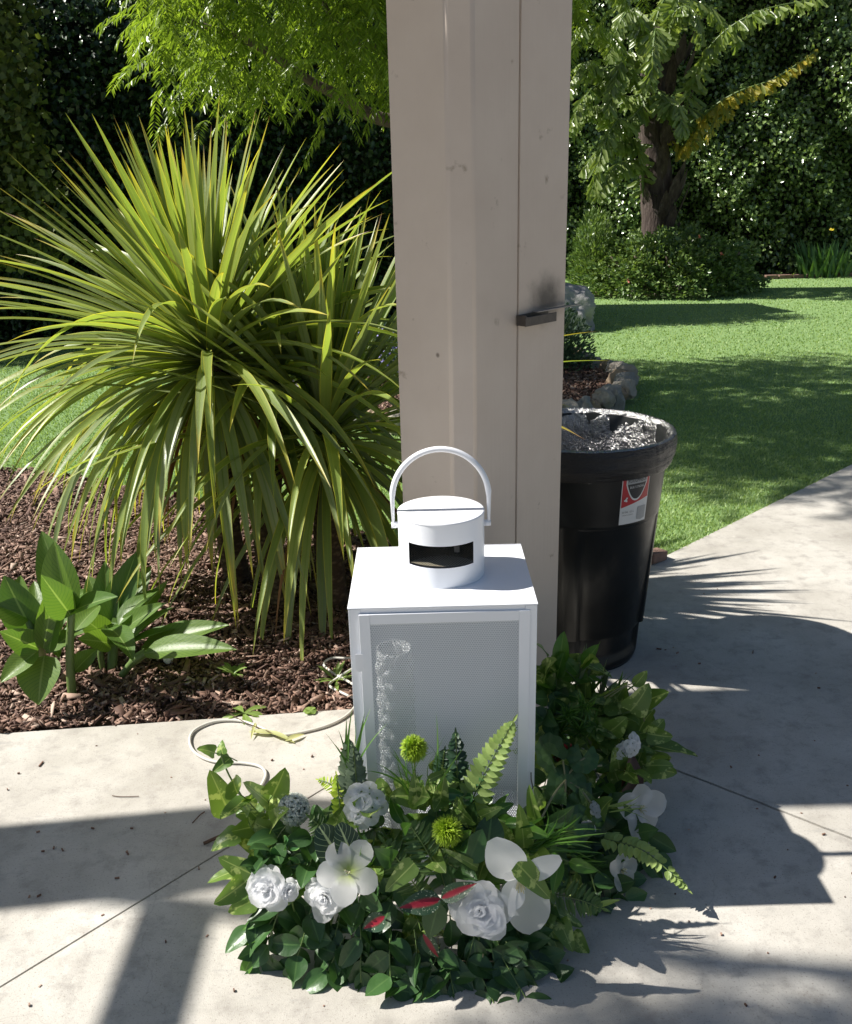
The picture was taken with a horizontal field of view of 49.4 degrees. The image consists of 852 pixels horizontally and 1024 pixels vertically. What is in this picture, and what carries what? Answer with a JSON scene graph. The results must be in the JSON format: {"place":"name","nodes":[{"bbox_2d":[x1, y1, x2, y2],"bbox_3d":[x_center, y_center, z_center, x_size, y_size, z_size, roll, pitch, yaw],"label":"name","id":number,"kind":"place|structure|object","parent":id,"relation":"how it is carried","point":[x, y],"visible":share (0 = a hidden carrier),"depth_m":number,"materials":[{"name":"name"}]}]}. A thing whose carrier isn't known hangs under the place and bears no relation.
{"place":"outdoors","nodes":[
{"label":"outdoors","id":0,"kind":"place"},
{"bbox_2d":[0,709,355,987],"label":"concrete paving","id":1,"kind":"structure","parent":0,"point":[60,797],"depth_m":2.40,"materials":[{"name":"beige concrete"}]},
{"bbox_2d":[203,835,218,844],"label":"fallen twig","id":2,"kind":"object","parent":1,"relation":"on","point":[209,840],"visible":0.62,"depth_m":2.26,"materials":[{"name":"brown wood"}]},
{"bbox_2d":[222,708,303,742],"bbox_3d":[-0.514,0.634,2.734,0.320,0.014,0.094,10,22,29],"label":"fallen twig","id":3,"kind":"object","parent":1,"relation":"on","point":[275,733],"visible":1,"depth_m":2.70,"materials":[{"name":"yellow plant"}]},
{"bbox_2d":[188,657,353,784],"bbox_3d":[-0.444,0.616,2.757,0.431,0.034,0.884,6,21,21],"label":"power cable","id":4,"kind":"object","parent":1,"relation":"on","point":[259,726],"visible":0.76,"depth_m":2.75,"materials":[{"name":"white plastic"}]},
{"bbox_2d":[303,707,316,714],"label":"weed","id":5,"kind":"object","parent":1,"relation":"on","point":[310,710],"visible":1,"depth_m":2.82,"materials":[{"name":"green plant"}]},
{"bbox_2d":[0,465,391,732],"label":"mulch ground","id":6,"kind":"structure","parent":0,"point":[215,713],"depth_m":3.15,"materials":[{"name":"brown wood"}]},
{"bbox_2d":[0,575,117,704],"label":"broad leaf plant","id":7,"kind":"object","parent":6,"relation":"on","point":[33,632],"visible":0.82,"depth_m":2.82,"materials":[{"name":"green plant"}]},
{"bbox_2d":[35,531,117,700],"bbox_3d":[-1.075,0.351,2.864,0.190,0.559,0.339,-13,22,-30],"label":"broad leaf plant","id":8,"kind":"object","parent":6,"relation":"on","point":[57,577],"visible":0.98,"depth_m":2.85,"materials":[{"name":"green plant"}]},
{"bbox_2d":[78,551,173,670],"bbox_3d":[-1.004,0.363,3.118,0.348,0.362,0.574,-13,22,-29],"label":"broad leaf plant","id":9,"kind":"object","parent":6,"relation":"on","point":[131,613],"visible":0.93,"depth_m":3.15,"materials":[{"name":"green plant"}]},
{"bbox_2d":[163,658,172,663],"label":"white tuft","id":10,"kind":"object","parent":6,"relation":"on","point":[167,661],"visible":0.58,"depth_m":3.12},
{"bbox_2d":[119,620,236,677],"bbox_3d":[-0.795,0.465,3.029,0.434,0.174,0.175,4,20,16],"label":"broad leaf plant","id":11,"kind":"object","parent":6,"relation":"on","point":[184,638],"visible":0.97,"depth_m":3.02,"materials":[{"name":"green plant"}]},
{"bbox_2d":[0,95,402,624],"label":"cordyline","id":12,"kind":"object","parent":6,"relation":"on","point":[176,230],"visible":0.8,"depth_m":3.15,"materials":[{"name":"green plant"}]},
{"bbox_2d":[45,190,401,612],"bbox_3d":[-0.549,-0.430,3.629,1.739,1.596,1.480,-1,19,0],"label":"cordyline","id":13,"kind":"object","parent":6,"relation":"on","point":[268,434],"visible":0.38,"depth_m":3.29,"materials":[{"name":"green plant"}]},
{"bbox_2d":[217,662,246,676],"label":"weed","id":14,"kind":"object","parent":6,"relation":"on","point":[227,667],"visible":1,"depth_m":3.05,"materials":[{"name":"green plant"}]},
{"bbox_2d":[223,705,265,724],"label":"weed","id":15,"kind":"object","parent":6,"relation":"on","point":[245,717],"visible":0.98,"depth_m":2.82,"materials":[{"name":"green plant"}]},
{"bbox_2d":[15,175,601,665],"bbox_3d":[-0.362,-0.330,3.465,2.077,1.771,2.060,-1,19,0],"label":"cordyline","id":16,"kind":"object","parent":6,"relation":"on","point":[307,505],"visible":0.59,"depth_m":3.25,"materials":[{"name":"green plant"}]},
{"bbox_2d":[315,661,351,690],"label":"weed","id":17,"kind":"object","parent":6,"relation":"on","point":[337,669],"visible":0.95,"depth_m":3.00,"materials":[{"name":"green plant"}]},
{"bbox_2d":[0,736,851,1023],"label":"concrete paving","id":18,"kind":"structure","parent":0,"point":[663,960],"depth_m":1.91,"materials":[{"name":"grey concrete"}]},
{"bbox_2d":[197,711,604,1003],"bbox_3d":[-0.075,0.709,1.890,0.859,0.626,0.368,3,20,13],"label":"flower garland","id":19,"kind":"object","parent":18,"relation":"on","point":[517,932],"visible":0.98,"depth_m":1.86,"materials":[{"name":"green plant"}]},
{"bbox_2d":[7,588,851,1006],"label":"leaf litter","id":20,"kind":"object","parent":18,"relation":"on","point":[303,768],"visible":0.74,"depth_m":2.25,"materials":[{"name":"brown plant"}]},
{"bbox_2d":[347,446,537,885],"bbox_3d":[0.037,0.333,2.098,0.387,0.983,0.346,-1,19,0],"label":"lantern","id":21,"kind":"object","parent":18,"relation":"on","point":[446,592],"visible":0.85,"depth_m":1.96,"materials":[{"name":"white metal"}]},
{"bbox_2d":[375,639,417,829],"bbox_3d":[-0.062,0.552,2.089,0.089,0.550,0.089,-1,19,0],"label":"glass vase","id":22,"kind":"object","parent":21,"relation":"in","point":[395,709],"visible":0.23,"depth_m":2.02,"materials":[{"name":"clear glass"}]},
{"bbox_2d":[359,609,529,884],"bbox_3d":[0.046,0.521,1.989,0.349,0.674,0.007,-2,19,0],"label":"door","id":23,"kind":"structure","parent":21,"relation":"in","point":[366,621],"depth_m":1.93,"materials":[{"name":"white metal"}]},
{"bbox_2d":[386,0,580,708],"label":"patio post","id":24,"kind":"object","parent":18,"relation":"on","point":[479,95],"visible":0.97,"depth_m":2.14,"materials":[{"name":"beige paint"}]},
{"bbox_2d":[512,632,697,918],"bbox_3d":[0.403,0.633,2.179,0.453,0.522,0.682,4,20,15],"label":"flower bunch","id":25,"kind":"object","parent":18,"relation":"on","point":[617,733],"visible":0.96,"depth_m":2.19,"materials":[{"name":"green plant"}]},
{"bbox_2d":[0,269,851,554],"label":"lawn","id":26,"kind":"structure","parent":0,"point":[628,403],"depth_m":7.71,"materials":[{"name":"green plant"}]},
{"bbox_2d":[0,0,77,274],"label":"grape vine","id":27,"kind":"object","parent":26,"relation":"on","point":[22,148],"visible":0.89,"depth_m":8.22,"materials":[{"name":"green plant"}]},
{"bbox_2d":[0,0,396,349],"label":"ivy hedge","id":28,"kind":"object","parent":26,"relation":"on","point":[87,63],"visible":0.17,"depth_m":9.68,"materials":[{"name":"green plant"}]},
{"bbox_2d":[93,0,654,175],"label":"feathery tree","id":29,"kind":"object","parent":26,"relation":"on","point":[283,57],"visible":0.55,"depth_m":5.92,"materials":[{"name":"green plant"}]},
{"bbox_2d":[389,409,400,435],"bbox_3d":[-0.177,-0.581,6.012,0.151,0.185,0.197,3,25,10],"label":"edging stone","id":30,"kind":"object","parent":26,"relation":"on","point":[396,415],"visible":0.12,"depth_m":5.92,"materials":[{"name":"grey stone"}]},
{"bbox_2d":[562,398,579,407],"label":"edging stone","id":31,"kind":"object","parent":26,"relation":"on","point":[570,402],"visible":0.19,"depth_m":6.10,"materials":[{"name":"grey stone"}]},
{"bbox_2d":[564,283,595,332],"bbox_3d":[1.469,-2.099,10.132,0.765,0.748,0.583,-1,19,0],"label":"boulder","id":32,"kind":"object","parent":26,"relation":"on","point":[583,296],"visible":0.23,"depth_m":9.90,"materials":[{"name":"grey stone"}]},
{"bbox_2d":[577,396,593,407],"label":"edging stone","id":33,"kind":"object","parent":26,"relation":"on","point":[584,402],"visible":0.34,"depth_m":6.17,"materials":[{"name":"grey stone"}]},
{"bbox_2d":[580,351,594,363],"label":"edging stone","id":34,"kind":"object","parent":26,"relation":"on","point":[586,355],"visible":0.15,"depth_m":7.87,"materials":[{"name":"grey stone"}]},
{"bbox_2d":[565,205,618,293],"bbox_3d":[2.422,-3.749,13.281,0.871,1.268,0.946,-1,19,0],"label":"upright bush","id":35,"kind":"object","parent":26,"relation":"on","point":[586,252],"visible":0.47,"depth_m":13.12,"materials":[{"name":"green plant"}]},
{"bbox_2d":[587,356,600,367],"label":"edging stone","id":36,"kind":"object","parent":26,"relation":"on","point":[597,362],"visible":0.38,"depth_m":7.75,"materials":[{"name":"grey stone"}]},
{"bbox_2d":[590,399,600,407],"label":"edging stone","id":37,"kind":"object","parent":26,"relation":"on","point":[595,403],"visible":0.3,"depth_m":6.21,"materials":[{"name":"grey stone"}]},
{"bbox_2d":[599,359,612,369],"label":"edging stone","id":38,"kind":"object","parent":26,"relation":"on","point":[603,364],"visible":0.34,"depth_m":7.64,"materials":[{"name":"grey stone"}]},
{"bbox_2d":[601,383,624,409],"bbox_3d":[1.308,-0.789,6.498,0.156,0.219,0.200,-11,21,1],"label":"edging stone","id":39,"kind":"object","parent":26,"relation":"on","point":[616,391],"visible":0.53,"depth_m":6.41,"materials":[{"name":"grey stone"}]},
{"bbox_2d":[605,361,627,374],"bbox_3d":[1.531,-1.135,7.401,0.140,0.134,0.182,-15,12,-39],"label":"edging stone","id":40,"kind":"object","parent":26,"relation":"on","point":[611,366],"visible":0.38,"depth_m":7.36,"materials":[{"name":"grey stone"}]},
{"bbox_2d":[605,369,636,384],"bbox_3d":[1.480,-0.991,7.012,0.201,0.186,0.153,24,14,33],"label":"edging stone","id":41,"kind":"object","parent":26,"relation":"on","point":[611,376],"visible":0.29,"depth_m":6.98,"materials":[{"name":"grey stone"}]},
{"bbox_2d":[618,384,628,400],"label":"edging stone","id":42,"kind":"object","parent":26,"relation":"on","point":[625,394],"visible":0.2,"depth_m":6.59,"materials":[{"name":"grey stone"}]},
{"bbox_2d":[612,379,636,399],"bbox_3d":[1.430,-0.881,6.710,0.178,0.149,0.136,-3,9,45],"label":"edging stone","id":43,"kind":"object","parent":26,"relation":"on","point":[629,385],"visible":0.53,"depth_m":6.64,"materials":[{"name":"grey stone"}]},
{"bbox_2d":[614,372,637,384],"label":"edging stone","id":44,"kind":"object","parent":26,"relation":"on","point":[624,376],"visible":0.48,"depth_m":6.83,"materials":[{"name":"grey stone"}]},
{"bbox_2d":[616,364,639,385],"bbox_3d":[1.542,-1.045,7.126,0.147,0.184,0.192,0,10,-36],"label":"edging stone","id":45,"kind":"object","parent":26,"relation":"on","point":[632,368],"visible":0.32,"depth_m":7.06,"materials":[{"name":"grey stone"}]},
{"bbox_2d":[568,222,771,300],"bbox_3d":[3.470,-3.597,13.124,2.808,0.978,2.308,-1,19,0],"label":"round shrub","id":46,"kind":"object","parent":26,"relation":"on","point":[711,263],"visible":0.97,"depth_m":12.62,"materials":[{"name":"green plant"}]},
{"bbox_2d":[569,0,828,291],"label":"fishtail palm","id":47,"kind":"object","parent":26,"relation":"on","point":[655,122],"visible":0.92,"depth_m":12.16,"materials":[{"name":"green plant"}]},
{"bbox_2d":[565,0,851,276],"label":"leafy hedge","id":48,"kind":"object","parent":26,"relation":"on","point":[770,176],"visible":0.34,"depth_m":14.92,"materials":[{"name":"green plant"}]},
{"bbox_2d":[754,269,797,274],"bbox_3d":[9.488,-4.193,15.793,10.679,0.001,1.489,-4,19,-7],"label":"hedge bed","id":49,"kind":"object","parent":26,"relation":"on","point":[769,273],"depth_m":15.48,"materials":[{"name":"soil"}]},
{"bbox_2d":[754,272,851,279],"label":"brick edging","id":50,"kind":"object","parent":26,"relation":"on","point":[785,276],"visible":0.23,"depth_m":14.73,"materials":[{"name":"red brick"}]},
{"bbox_2d":[794,228,851,278],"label":"iris clump","id":51,"kind":"object","parent":26,"relation":"on","point":[823,262],"visible":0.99,"depth_m":14.68,"materials":[{"name":"green plant"}]},
{"bbox_2d":[367,360,608,416],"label":"bark mulch","id":52,"kind":"object","parent":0,"point":[590,375],"visible":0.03,"depth_m":7.07,"materials":[{"name":"brown wood"}]},
{"bbox_2d":[357,322,398,381],"bbox_3d":[-0.387,-1.280,7.386,0.975,0.517,0.901,-1,19,0],"label":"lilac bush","id":53,"kind":"object","parent":52,"relation":"on","point":[388,354],"visible":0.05,"depth_m":7.22,"materials":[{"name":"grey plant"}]},
{"bbox_2d":[563,302,597,372],"bbox_3d":[0.988,-1.482,7.698,0.952,0.622,0.906,-1,19,0],"label":"grey green bush","id":54,"kind":"object","parent":52,"relation":"on","point":[569,350],"visible":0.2,"depth_m":7.60,"materials":[{"name":"green plant"}]},
{"bbox_2d":[592,388,615,408],"bbox_3d":[1.226,-0.788,6.390,0.118,0.114,0.154,-8,31,-45],"label":"edging stone","id":55,"kind":"object","parent":52,"relation":"on","point":[604,398],"visible":0.94,"depth_m":6.34,"materials":[{"name":"grey stone"}]},
{"bbox_2d":[571,464,851,839],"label":"concrete paving","id":56,"kind":"structure","parent":0,"point":[787,559],"depth_m":3.10,"materials":[{"name":"grey concrete"}]},
{"bbox_2d":[556,408,677,670],"bbox_3d":[0.507,0.096,3.059,0.583,0.772,0.584,-1,19,0],"label":"trash can","id":57,"kind":"object","parent":56,"relation":"on","point":[615,464],"visible":0.62,"depth_m":2.86,"materials":[{"name":"black plastic"}]},
{"bbox_2d":[651,547,667,563],"bbox_3d":[0.958,0.183,3.879,0.100,0.045,0.060,-10,20,-40],"label":"brick piece","id":58,"kind":"object","parent":56,"relation":"on","point":[659,555],"visible":0.71,"depth_m":3.86,"materials":[{"name":"red brick"}]}
]}

